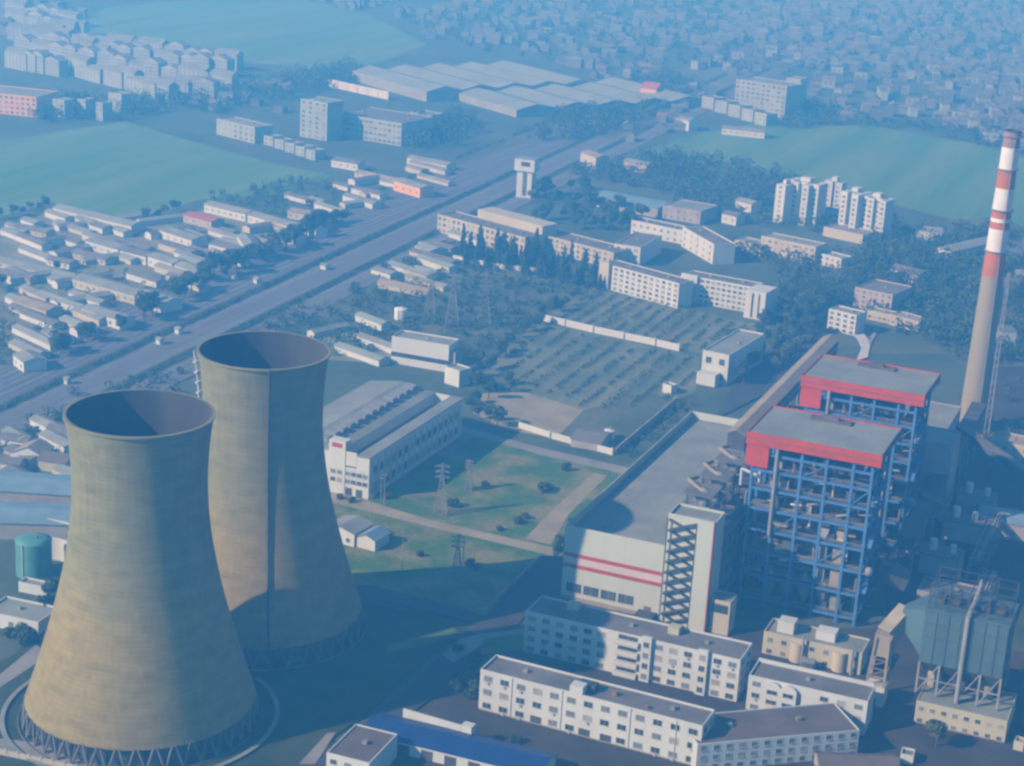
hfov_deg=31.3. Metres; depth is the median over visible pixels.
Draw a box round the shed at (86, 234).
[81,231,121,241]
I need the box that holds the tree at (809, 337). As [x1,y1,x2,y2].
[801,333,813,348]
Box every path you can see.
[0,677,279,765]
[0,738,103,765]
[148,1,916,388]
[299,732,335,763]
[331,492,552,554]
[384,627,456,652]
[461,426,627,473]
[526,473,606,544]
[854,332,869,359]
[868,327,878,344]
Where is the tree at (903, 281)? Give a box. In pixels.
[898,278,907,284]
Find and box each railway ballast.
[0,0,886,419]
[0,0,917,459]
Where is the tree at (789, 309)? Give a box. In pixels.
[783,303,798,317]
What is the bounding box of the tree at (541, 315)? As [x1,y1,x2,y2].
[534,312,545,321]
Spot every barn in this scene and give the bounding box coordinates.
[0,256,77,277]
[0,268,39,284]
[45,255,78,269]
[51,203,143,232]
[71,248,114,265]
[71,273,144,304]
[80,303,136,329]
[85,236,133,253]
[120,246,153,264]
[135,289,182,313]
[147,252,186,267]
[158,226,208,246]
[173,260,200,274]
[182,211,223,228]
[204,200,258,221]
[208,239,250,256]
[217,226,239,234]
[246,211,300,227]
[287,207,334,223]
[304,224,327,237]
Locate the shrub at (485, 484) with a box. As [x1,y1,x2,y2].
[481,480,489,488]
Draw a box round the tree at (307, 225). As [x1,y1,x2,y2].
[303,218,314,230]
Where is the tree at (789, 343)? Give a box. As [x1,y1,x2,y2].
[782,339,795,352]
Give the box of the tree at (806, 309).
[798,304,814,324]
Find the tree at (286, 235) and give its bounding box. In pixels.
[276,228,295,249]
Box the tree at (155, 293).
[150,290,159,311]
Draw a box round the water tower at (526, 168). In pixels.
[514,156,539,198]
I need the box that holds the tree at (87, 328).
[78,321,96,341]
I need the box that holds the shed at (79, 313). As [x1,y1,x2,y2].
[71,306,105,326]
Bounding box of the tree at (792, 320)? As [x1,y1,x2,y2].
[786,316,803,327]
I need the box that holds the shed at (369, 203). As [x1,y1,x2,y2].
[342,192,382,208]
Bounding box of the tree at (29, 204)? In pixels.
[26,201,33,210]
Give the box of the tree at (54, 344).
[50,340,60,355]
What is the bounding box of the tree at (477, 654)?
[471,650,481,658]
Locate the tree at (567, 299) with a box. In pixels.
[563,296,570,302]
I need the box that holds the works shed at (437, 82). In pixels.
[352,60,596,101]
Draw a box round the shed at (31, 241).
[14,232,52,250]
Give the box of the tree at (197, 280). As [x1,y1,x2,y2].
[182,270,199,292]
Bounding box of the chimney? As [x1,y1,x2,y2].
[959,129,1022,432]
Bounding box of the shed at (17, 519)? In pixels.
[0,501,70,539]
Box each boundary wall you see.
[0,748,77,765]
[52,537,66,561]
[328,79,388,99]
[403,708,475,733]
[453,255,554,273]
[482,553,542,613]
[518,422,612,454]
[543,315,679,350]
[615,397,676,454]
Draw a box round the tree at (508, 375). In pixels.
[503,371,513,380]
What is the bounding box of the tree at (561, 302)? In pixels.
[557,298,566,311]
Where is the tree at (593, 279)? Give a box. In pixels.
[588,276,597,288]
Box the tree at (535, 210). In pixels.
[531,207,542,217]
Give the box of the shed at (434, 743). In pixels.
[366,712,557,765]
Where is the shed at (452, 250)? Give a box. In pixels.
[431,240,458,256]
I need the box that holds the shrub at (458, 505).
[451,500,461,507]
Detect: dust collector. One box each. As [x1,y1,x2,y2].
[681,475,721,510]
[698,460,736,511]
[714,444,749,494]
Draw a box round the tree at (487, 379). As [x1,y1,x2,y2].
[485,377,495,382]
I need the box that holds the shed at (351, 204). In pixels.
[339,197,378,208]
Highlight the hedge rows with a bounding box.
[0,115,560,443]
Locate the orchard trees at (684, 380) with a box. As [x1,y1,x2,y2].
[495,291,748,407]
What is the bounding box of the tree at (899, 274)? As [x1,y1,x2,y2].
[893,271,906,279]
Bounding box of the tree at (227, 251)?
[223,249,230,268]
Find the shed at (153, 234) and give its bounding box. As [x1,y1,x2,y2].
[145,225,196,239]
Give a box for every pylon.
[424,270,437,315]
[433,463,449,516]
[444,271,461,328]
[449,533,464,582]
[464,459,473,491]
[477,271,492,324]
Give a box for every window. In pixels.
[329,759,336,765]
[373,481,376,490]
[380,460,383,470]
[386,456,389,466]
[392,452,395,462]
[398,448,401,458]
[404,444,407,454]
[410,440,413,450]
[416,437,419,446]
[421,448,424,457]
[482,701,490,709]
[483,675,492,682]
[483,688,491,696]
[498,706,506,713]
[499,692,507,700]
[500,679,508,686]
[515,697,524,704]
[515,710,523,718]
[516,683,525,691]
[526,635,534,642]
[526,646,533,652]
[527,625,535,631]
[528,615,535,621]
[532,701,540,708]
[533,687,541,695]
[540,639,548,645]
[540,649,547,655]
[541,628,548,635]
[542,618,549,624]
[547,719,556,726]
[548,705,557,713]
[549,692,558,699]
[554,642,562,648]
[554,652,561,658]
[555,621,563,628]
[555,631,562,638]
[564,723,573,731]
[565,581,581,593]
[565,710,574,717]
[567,655,575,661]
[567,696,575,704]
[568,645,575,651]
[569,625,577,631]
[569,635,576,641]
[581,659,589,665]
[582,585,598,597]
[582,638,590,644]
[582,648,589,655]
[582,714,591,722]
[583,701,592,708]
[584,628,591,634]
[595,662,603,668]
[596,641,604,648]
[596,651,603,658]
[597,631,605,637]
[599,719,608,726]
[600,589,615,601]
[601,705,609,713]
[615,737,624,744]
[616,656,635,662]
[616,666,635,673]
[617,593,633,605]
[617,645,636,652]
[617,709,626,717]
[617,723,625,731]
[618,634,637,641]
[632,741,642,749]
[633,728,643,735]
[635,714,644,722]
[650,746,659,754]
[651,675,659,682]
[651,732,660,740]
[652,665,660,671]
[652,718,661,726]
[654,644,662,651]
[654,655,661,661]
[666,679,674,685]
[667,668,675,675]
[667,751,677,758]
[668,658,676,665]
[669,648,677,654]
[669,737,678,745]
[670,723,679,731]
[680,682,688,689]
[682,661,690,668]
[682,672,689,678]
[683,651,691,657]
[685,755,690,762]
[686,741,692,748]
[687,728,697,735]
[700,746,706,751]
[700,755,705,760]
[706,356,711,362]
[709,689,718,696]
[711,679,719,685]
[712,668,720,675]
[712,754,718,759]
[713,658,721,664]
[713,744,719,750]
[719,359,724,365]
[725,682,734,689]
[725,693,733,699]
[725,753,730,758]
[726,743,731,748]
[727,661,736,668]
[727,672,735,678]
[737,752,743,757]
[739,742,744,747]
[749,760,755,765]
[750,703,757,708]
[750,751,756,756]
[751,692,759,698]
[751,741,757,746]
[752,681,760,687]
[761,759,767,764]
[763,740,769,745]
[763,749,768,754]
[765,648,771,653]
[767,637,772,642]
[774,758,779,763]
[775,748,781,753]
[776,739,782,744]
[779,651,785,656]
[781,640,786,645]
[786,757,792,762]
[788,738,794,743]
[788,747,793,752]
[799,755,804,760]
[800,746,805,751]
[801,737,806,742]
[809,646,814,652]
[812,745,818,750]
[813,736,819,741]
[819,696,827,702]
[821,661,827,666]
[823,650,828,655]
[824,744,830,749]
[826,735,831,739]
[836,743,842,748]
[837,700,845,706]
[838,733,843,738]
[849,742,854,747]
[850,732,855,737]
[852,715,860,721]
[853,704,862,710]
[973,730,978,736]
[974,719,980,724]
[995,736,1001,741]
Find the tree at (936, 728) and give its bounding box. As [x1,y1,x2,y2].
[925,719,948,746]
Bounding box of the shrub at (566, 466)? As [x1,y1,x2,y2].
[561,461,571,471]
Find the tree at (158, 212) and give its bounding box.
[154,209,162,215]
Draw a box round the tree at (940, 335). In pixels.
[932,329,946,346]
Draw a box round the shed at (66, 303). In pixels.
[37,290,84,310]
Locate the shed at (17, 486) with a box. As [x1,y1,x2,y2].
[0,470,70,502]
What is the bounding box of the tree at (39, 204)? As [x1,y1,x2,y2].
[36,202,42,211]
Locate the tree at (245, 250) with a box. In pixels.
[238,247,249,266]
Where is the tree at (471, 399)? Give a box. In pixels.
[464,394,479,411]
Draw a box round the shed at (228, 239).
[218,236,239,244]
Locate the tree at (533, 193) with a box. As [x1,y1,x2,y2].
[527,189,538,202]
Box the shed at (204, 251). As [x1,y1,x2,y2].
[189,244,216,256]
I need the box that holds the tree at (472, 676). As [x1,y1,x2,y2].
[468,672,479,682]
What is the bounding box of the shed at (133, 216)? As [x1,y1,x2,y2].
[115,210,157,220]
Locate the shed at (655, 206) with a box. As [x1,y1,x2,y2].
[596,190,668,217]
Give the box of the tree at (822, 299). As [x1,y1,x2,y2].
[811,292,829,312]
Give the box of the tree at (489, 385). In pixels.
[482,380,498,398]
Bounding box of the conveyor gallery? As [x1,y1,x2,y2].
[726,334,839,452]
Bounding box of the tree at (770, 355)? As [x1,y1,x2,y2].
[767,352,778,363]
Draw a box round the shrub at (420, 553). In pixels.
[416,550,424,556]
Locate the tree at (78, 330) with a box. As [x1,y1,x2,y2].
[76,322,84,338]
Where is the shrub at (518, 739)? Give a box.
[509,734,522,744]
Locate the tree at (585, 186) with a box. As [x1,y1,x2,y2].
[580,181,593,194]
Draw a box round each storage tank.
[15,533,51,578]
[394,306,408,320]
[604,427,614,438]
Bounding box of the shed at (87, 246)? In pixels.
[72,243,91,250]
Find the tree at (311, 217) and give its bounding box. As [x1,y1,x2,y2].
[300,213,315,236]
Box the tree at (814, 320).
[808,315,824,331]
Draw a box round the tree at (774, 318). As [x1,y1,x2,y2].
[763,312,777,328]
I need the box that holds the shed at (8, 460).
[0,455,25,468]
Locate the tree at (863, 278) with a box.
[860,273,868,282]
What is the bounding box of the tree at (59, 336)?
[48,330,70,353]
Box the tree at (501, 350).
[497,345,506,357]
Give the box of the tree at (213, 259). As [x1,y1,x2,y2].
[206,250,221,275]
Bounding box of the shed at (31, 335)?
[11,323,61,350]
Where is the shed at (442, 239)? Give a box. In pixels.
[418,237,446,243]
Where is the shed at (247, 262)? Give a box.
[208,247,249,266]
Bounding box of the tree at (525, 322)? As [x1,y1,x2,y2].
[520,318,531,331]
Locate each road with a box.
[0,3,892,432]
[0,645,40,686]
[298,555,563,765]
[356,585,488,624]
[441,628,524,661]
[718,292,856,415]
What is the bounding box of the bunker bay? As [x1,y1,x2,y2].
[711,405,804,592]
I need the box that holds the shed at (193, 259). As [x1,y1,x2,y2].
[178,254,206,265]
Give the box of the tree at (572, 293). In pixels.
[568,290,575,299]
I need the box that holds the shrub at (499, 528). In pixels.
[496,525,503,530]
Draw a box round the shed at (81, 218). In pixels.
[73,215,113,227]
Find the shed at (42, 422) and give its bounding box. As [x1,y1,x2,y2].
[28,414,66,434]
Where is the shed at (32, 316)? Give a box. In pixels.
[18,309,65,328]
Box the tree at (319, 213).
[310,209,326,221]
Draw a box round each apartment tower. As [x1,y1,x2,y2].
[773,179,793,222]
[791,176,827,225]
[824,176,846,208]
[838,186,872,228]
[859,192,894,238]
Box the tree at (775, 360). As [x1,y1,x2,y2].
[770,355,782,370]
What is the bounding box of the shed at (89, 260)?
[78,251,120,264]
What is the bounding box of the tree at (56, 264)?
[53,261,60,268]
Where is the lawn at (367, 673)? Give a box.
[0,600,468,765]
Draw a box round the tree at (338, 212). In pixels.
[332,209,340,222]
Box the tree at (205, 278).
[199,274,212,283]
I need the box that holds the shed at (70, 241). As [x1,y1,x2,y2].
[56,233,84,246]
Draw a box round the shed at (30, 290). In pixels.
[18,284,50,301]
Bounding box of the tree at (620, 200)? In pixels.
[613,194,627,210]
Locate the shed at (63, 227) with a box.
[54,219,95,230]
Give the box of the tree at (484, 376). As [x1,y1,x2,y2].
[482,373,489,386]
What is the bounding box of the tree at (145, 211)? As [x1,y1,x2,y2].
[141,207,150,215]
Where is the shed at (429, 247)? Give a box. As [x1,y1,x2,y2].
[415,242,446,255]
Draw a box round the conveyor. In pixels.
[956,421,1023,492]
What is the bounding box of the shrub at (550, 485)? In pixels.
[546,482,554,489]
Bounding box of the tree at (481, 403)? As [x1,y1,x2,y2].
[475,399,484,406]
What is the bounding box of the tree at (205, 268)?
[196,262,211,274]
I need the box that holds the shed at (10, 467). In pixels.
[0,464,30,471]
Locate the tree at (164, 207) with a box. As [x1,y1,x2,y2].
[160,204,168,214]
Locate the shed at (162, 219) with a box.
[135,213,183,225]
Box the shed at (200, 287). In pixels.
[165,271,211,292]
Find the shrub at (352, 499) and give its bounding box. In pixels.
[347,496,355,502]
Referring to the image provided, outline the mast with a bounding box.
[983,272,1010,433]
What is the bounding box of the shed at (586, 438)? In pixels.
[570,427,613,450]
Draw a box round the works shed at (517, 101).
[457,77,701,117]
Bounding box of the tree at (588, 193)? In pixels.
[583,189,598,209]
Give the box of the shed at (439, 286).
[404,273,451,291]
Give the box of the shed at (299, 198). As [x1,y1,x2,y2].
[283,191,314,205]
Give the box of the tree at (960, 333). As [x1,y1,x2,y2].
[952,329,967,347]
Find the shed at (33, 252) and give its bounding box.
[17,244,53,261]
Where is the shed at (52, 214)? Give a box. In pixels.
[44,208,73,221]
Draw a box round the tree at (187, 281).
[182,279,190,297]
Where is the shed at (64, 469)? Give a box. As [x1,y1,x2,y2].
[51,464,70,474]
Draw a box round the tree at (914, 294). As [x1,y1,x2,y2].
[912,292,923,299]
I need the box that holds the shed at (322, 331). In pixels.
[306,321,350,337]
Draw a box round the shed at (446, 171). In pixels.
[430,167,450,174]
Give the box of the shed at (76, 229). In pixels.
[51,219,97,234]
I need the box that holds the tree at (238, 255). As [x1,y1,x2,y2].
[230,248,247,272]
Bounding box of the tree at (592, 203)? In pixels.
[585,195,599,216]
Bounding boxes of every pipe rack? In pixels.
[966,511,1005,578]
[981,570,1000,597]
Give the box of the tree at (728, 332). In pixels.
[724,328,738,335]
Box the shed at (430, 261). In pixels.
[416,254,457,272]
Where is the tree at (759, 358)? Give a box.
[748,350,761,368]
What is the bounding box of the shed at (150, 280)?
[125,269,165,287]
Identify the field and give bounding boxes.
[0,122,334,215]
[86,0,426,69]
[644,125,1023,226]
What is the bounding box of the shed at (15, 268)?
[3,266,28,272]
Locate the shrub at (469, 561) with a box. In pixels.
[464,558,475,565]
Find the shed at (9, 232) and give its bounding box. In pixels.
[0,226,37,239]
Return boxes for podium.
[824,206,838,222]
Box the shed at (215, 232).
[207,227,236,239]
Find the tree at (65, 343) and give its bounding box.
[59,339,71,351]
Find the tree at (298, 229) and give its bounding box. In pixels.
[286,223,303,245]
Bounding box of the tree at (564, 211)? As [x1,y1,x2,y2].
[560,206,568,219]
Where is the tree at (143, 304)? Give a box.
[136,296,152,320]
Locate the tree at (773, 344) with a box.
[769,339,779,352]
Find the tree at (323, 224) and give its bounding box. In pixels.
[318,221,326,227]
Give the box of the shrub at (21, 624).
[15,622,28,629]
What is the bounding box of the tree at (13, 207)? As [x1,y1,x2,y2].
[8,204,19,215]
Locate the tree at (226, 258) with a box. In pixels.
[218,252,235,275]
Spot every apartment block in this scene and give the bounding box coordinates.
[4,7,29,22]
[4,46,27,70]
[5,0,30,8]
[7,22,34,39]
[14,34,37,49]
[20,26,48,34]
[20,49,37,72]
[26,10,49,21]
[26,16,38,23]
[26,29,49,39]
[27,6,41,10]
[29,38,52,49]
[32,49,52,73]
[34,22,66,28]
[36,3,54,12]
[43,15,61,22]
[43,31,66,41]
[44,55,68,76]
[46,27,75,34]
[47,41,68,55]
[48,7,65,15]
[49,18,77,30]
[53,97,73,117]
[58,9,83,19]
[60,35,71,43]
[62,43,82,65]
[63,18,89,32]
[70,52,96,77]
[71,34,99,46]
[77,97,94,117]
[78,32,96,36]
[78,46,100,59]
[79,64,103,83]
[93,41,109,49]
[94,35,105,41]
[96,101,112,120]
[97,48,121,65]
[103,64,123,88]
[104,40,123,48]
[105,32,137,42]
[108,91,131,111]
[111,53,135,66]
[115,64,144,89]
[116,42,137,54]
[123,39,148,45]
[126,75,148,94]
[127,59,150,76]
[132,45,153,60]
[138,36,168,48]
[138,76,155,97]
[142,57,167,77]
[148,77,178,101]
[151,47,173,58]
[158,76,190,97]
[161,64,178,77]
[164,50,183,64]
[167,40,190,52]
[178,61,212,77]
[179,74,217,94]
[180,52,196,62]
[184,46,202,53]
[192,52,213,67]
[193,76,220,99]
[198,68,210,76]
[199,47,215,54]
[210,68,239,92]
[211,54,234,70]
[214,47,243,70]
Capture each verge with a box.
[0,0,909,450]
[0,5,875,412]
[0,9,828,356]
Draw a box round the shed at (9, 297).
[4,293,20,303]
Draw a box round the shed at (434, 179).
[416,172,453,185]
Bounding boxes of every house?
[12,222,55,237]
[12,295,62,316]
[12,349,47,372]
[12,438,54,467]
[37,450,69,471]
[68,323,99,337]
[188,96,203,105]
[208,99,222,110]
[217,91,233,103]
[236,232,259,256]
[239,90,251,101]
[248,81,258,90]
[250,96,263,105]
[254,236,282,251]
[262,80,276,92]
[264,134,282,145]
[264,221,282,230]
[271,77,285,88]
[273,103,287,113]
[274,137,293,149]
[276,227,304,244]
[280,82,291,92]
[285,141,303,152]
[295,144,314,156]
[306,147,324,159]
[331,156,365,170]
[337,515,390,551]
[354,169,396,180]
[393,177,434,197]
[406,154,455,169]
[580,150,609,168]
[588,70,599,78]
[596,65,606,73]
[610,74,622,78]
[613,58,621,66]
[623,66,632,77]
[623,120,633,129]
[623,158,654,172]
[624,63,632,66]
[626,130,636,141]
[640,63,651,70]
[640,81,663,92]
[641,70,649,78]
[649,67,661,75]
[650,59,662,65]
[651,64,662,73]
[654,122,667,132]
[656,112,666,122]
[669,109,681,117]
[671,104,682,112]
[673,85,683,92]
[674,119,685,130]
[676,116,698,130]
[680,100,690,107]
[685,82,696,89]
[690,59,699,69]
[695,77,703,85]
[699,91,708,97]
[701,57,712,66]
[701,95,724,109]
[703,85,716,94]
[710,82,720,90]
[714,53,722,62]
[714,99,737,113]
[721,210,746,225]
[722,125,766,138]
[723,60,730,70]
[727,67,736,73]
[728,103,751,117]
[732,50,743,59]
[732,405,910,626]
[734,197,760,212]
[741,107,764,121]
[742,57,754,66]
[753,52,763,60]
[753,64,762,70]
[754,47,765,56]
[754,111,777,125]
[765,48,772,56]
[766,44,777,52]
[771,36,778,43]
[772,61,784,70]
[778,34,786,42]
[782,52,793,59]
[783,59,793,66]
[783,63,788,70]
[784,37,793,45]
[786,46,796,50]
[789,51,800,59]
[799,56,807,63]
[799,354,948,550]
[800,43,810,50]
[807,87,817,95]
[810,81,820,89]
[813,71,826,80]
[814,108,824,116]
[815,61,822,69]
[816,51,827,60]
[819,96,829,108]
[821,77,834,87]
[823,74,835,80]
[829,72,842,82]
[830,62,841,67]
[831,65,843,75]
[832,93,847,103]
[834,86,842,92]
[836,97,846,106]
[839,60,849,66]
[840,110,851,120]
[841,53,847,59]
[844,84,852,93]
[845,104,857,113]
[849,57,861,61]
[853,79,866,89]
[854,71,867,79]
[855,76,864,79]
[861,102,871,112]
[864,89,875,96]
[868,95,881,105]
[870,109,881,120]
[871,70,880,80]
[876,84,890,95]
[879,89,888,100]
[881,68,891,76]
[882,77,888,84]
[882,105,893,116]
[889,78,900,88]
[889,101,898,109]
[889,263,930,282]
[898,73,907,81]
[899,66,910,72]
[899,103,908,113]
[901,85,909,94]
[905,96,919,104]
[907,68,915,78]
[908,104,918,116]
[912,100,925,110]
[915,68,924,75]
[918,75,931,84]
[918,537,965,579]
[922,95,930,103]
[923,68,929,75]
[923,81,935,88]
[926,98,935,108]
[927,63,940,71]
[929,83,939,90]
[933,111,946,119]
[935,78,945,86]
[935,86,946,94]
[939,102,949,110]
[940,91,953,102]
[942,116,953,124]
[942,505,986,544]
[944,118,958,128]
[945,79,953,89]
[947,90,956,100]
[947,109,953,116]
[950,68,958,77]
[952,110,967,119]
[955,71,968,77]
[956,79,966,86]
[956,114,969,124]
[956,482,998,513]
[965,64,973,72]
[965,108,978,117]
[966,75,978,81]
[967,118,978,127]
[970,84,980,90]
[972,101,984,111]
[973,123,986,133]
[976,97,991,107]
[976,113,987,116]
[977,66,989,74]
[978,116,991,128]
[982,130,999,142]
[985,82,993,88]
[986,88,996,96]
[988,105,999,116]
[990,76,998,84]
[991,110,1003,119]
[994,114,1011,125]
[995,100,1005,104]
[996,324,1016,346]
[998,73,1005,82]
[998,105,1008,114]
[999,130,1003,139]
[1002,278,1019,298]
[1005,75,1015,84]
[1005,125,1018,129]
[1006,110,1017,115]
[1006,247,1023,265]
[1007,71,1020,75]
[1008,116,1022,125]
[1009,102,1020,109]
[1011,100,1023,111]
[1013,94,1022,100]
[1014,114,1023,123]
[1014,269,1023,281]
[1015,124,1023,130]
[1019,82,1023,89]
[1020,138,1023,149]
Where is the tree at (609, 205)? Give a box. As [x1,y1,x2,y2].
[599,200,617,223]
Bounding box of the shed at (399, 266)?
[387,260,412,272]
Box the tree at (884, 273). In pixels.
[879,269,892,278]
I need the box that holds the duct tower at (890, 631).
[865,603,905,707]
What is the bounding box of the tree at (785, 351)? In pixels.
[778,345,794,365]
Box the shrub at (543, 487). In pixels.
[536,482,548,492]
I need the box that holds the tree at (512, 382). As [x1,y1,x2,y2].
[508,379,516,391]
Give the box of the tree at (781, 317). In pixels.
[777,312,786,329]
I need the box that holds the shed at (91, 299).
[67,289,110,306]
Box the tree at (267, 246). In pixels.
[260,241,274,259]
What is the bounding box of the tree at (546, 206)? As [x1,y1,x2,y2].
[538,201,553,219]
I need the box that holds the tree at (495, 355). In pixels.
[488,352,498,368]
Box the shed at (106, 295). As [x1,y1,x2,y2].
[49,290,114,305]
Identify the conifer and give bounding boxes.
[457,223,466,253]
[458,236,464,255]
[462,243,469,264]
[464,242,472,263]
[468,231,474,254]
[473,237,482,260]
[474,225,485,251]
[479,233,484,258]
[482,250,489,266]
[483,246,491,266]
[489,247,494,262]
[492,228,501,249]
[494,245,501,266]
[501,231,507,252]
[502,242,511,269]
[509,236,519,265]
[514,243,518,263]
[518,245,522,263]
[519,247,530,273]
[525,236,530,258]
[528,244,536,266]
[528,250,535,267]
[531,227,541,257]
[534,255,543,276]
[535,247,543,271]
[539,255,550,277]
[543,247,548,263]
[548,260,553,276]
[551,255,555,273]
[553,252,560,276]
[556,257,568,281]
[560,256,571,282]
[569,240,575,261]
[572,266,579,284]
[578,260,586,283]
[581,249,589,271]
[586,265,594,285]
[593,252,598,270]
[593,262,597,275]
[596,274,602,289]
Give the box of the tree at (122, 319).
[115,314,126,330]
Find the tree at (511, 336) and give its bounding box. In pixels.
[507,332,515,343]
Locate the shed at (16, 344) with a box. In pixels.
[7,338,51,357]
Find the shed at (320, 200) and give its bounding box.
[309,196,327,203]
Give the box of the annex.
[708,590,736,635]
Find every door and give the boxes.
[345,487,351,495]
[356,489,361,497]
[530,715,540,723]
[578,728,589,736]
[599,733,610,742]
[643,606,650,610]
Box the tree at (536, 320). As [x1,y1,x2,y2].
[530,316,541,328]
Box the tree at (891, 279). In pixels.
[885,276,898,282]
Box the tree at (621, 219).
[615,213,627,232]
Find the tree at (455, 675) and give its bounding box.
[449,671,462,682]
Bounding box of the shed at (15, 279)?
[6,269,52,284]
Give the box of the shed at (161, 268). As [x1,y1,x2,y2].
[153,262,197,274]
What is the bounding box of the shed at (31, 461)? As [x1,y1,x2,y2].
[2,444,37,469]
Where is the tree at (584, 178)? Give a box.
[578,175,589,183]
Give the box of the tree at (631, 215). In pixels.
[622,208,636,231]
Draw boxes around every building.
[0,85,57,117]
[0,596,52,634]
[47,518,68,535]
[217,116,272,143]
[300,96,342,140]
[326,724,397,765]
[342,107,432,145]
[391,330,462,371]
[410,110,442,122]
[437,207,557,255]
[478,654,714,764]
[523,595,751,701]
[546,230,630,264]
[598,260,693,307]
[614,231,661,265]
[630,217,682,243]
[662,199,717,224]
[681,226,735,263]
[681,270,776,319]
[691,702,859,765]
[696,329,764,386]
[734,76,803,117]
[734,236,767,256]
[745,658,875,735]
[761,232,826,262]
[762,615,869,675]
[786,76,807,102]
[818,250,851,269]
[823,223,876,243]
[827,305,865,335]
[853,279,912,310]
[867,307,896,323]
[889,311,928,332]
[897,425,960,504]
[904,400,960,429]
[913,680,1016,742]
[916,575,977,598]
[988,431,1023,461]
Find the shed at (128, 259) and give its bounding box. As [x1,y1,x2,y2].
[117,253,139,264]
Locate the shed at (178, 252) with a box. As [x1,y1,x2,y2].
[173,249,206,260]
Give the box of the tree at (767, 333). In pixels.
[760,328,772,342]
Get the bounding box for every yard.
[0,208,299,297]
[0,291,71,344]
[57,287,112,304]
[392,593,1023,765]
[560,393,671,454]
[882,433,1023,614]
[978,366,1023,437]
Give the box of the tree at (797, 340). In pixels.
[791,335,805,352]
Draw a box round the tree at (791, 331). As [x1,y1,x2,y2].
[782,325,798,338]
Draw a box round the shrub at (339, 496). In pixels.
[336,493,343,498]
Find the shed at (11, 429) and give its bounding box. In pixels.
[1,426,34,440]
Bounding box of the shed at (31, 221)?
[20,216,43,226]
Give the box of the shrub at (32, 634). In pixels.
[23,628,38,641]
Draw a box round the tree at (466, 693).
[461,689,471,699]
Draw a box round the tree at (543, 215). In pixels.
[538,210,547,219]
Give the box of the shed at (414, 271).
[403,266,434,279]
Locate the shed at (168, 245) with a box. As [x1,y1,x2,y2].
[157,239,201,256]
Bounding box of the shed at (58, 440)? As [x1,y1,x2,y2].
[37,429,68,452]
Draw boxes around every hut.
[18,577,56,595]
[62,376,72,384]
[154,336,164,344]
[173,326,184,333]
[229,273,238,280]
[252,276,260,283]
[319,262,328,269]
[444,363,470,386]
[662,382,676,394]
[900,747,914,764]
[1013,736,1023,751]
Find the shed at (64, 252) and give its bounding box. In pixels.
[49,246,85,257]
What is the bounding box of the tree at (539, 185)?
[532,180,544,199]
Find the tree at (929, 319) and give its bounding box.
[920,315,934,334]
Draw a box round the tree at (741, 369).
[734,360,749,383]
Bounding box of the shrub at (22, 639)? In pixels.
[16,631,28,645]
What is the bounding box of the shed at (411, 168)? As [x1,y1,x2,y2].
[405,164,428,173]
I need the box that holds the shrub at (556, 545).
[552,541,562,550]
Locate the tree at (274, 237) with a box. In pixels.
[267,231,279,253]
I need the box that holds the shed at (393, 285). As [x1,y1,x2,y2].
[376,278,433,296]
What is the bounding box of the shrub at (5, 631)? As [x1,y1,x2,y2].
[0,627,16,638]
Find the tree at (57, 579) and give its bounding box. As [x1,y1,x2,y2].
[50,576,59,582]
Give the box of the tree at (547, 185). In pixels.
[542,182,555,197]
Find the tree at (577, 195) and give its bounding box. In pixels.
[573,192,581,201]
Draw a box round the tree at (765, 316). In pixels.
[758,308,772,327]
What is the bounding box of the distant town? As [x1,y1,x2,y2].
[0,0,1023,114]
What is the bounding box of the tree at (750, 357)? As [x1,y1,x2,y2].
[746,352,758,371]
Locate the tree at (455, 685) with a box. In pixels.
[449,678,461,694]
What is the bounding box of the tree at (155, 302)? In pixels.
[151,297,159,315]
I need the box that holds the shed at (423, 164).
[409,159,448,174]
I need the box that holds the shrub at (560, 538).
[555,534,564,543]
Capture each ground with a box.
[0,0,1023,765]
[316,261,592,364]
[322,331,391,361]
[473,392,582,437]
[484,323,700,409]
[545,289,772,353]
[729,217,1023,370]
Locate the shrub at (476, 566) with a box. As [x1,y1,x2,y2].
[472,563,480,570]
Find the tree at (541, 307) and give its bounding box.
[536,303,547,311]
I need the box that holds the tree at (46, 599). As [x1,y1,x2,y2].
[36,594,54,606]
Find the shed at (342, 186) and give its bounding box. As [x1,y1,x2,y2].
[332,181,353,190]
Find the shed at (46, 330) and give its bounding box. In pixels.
[39,327,75,343]
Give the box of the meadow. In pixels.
[333,431,620,615]
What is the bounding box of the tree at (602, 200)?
[597,197,606,210]
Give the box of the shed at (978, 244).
[935,236,987,257]
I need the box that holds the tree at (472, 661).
[466,655,479,672]
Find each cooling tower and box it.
[17,389,262,765]
[193,331,366,670]
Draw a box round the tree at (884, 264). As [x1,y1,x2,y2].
[878,259,890,269]
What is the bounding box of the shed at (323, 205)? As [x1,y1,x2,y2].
[313,201,346,212]
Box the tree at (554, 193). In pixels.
[548,188,562,203]
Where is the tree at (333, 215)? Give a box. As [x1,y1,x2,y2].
[329,211,336,223]
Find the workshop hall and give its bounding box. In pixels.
[323,381,462,498]
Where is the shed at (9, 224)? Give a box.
[4,221,27,232]
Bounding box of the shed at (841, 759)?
[814,752,899,765]
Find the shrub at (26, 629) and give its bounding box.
[18,625,32,635]
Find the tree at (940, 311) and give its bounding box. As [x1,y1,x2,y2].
[935,307,946,316]
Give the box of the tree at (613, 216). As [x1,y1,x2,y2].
[606,210,618,230]
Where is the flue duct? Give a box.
[896,402,985,572]
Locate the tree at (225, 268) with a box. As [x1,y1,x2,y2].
[220,264,229,278]
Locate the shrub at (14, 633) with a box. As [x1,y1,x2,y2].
[10,629,20,639]
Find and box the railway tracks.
[0,42,783,403]

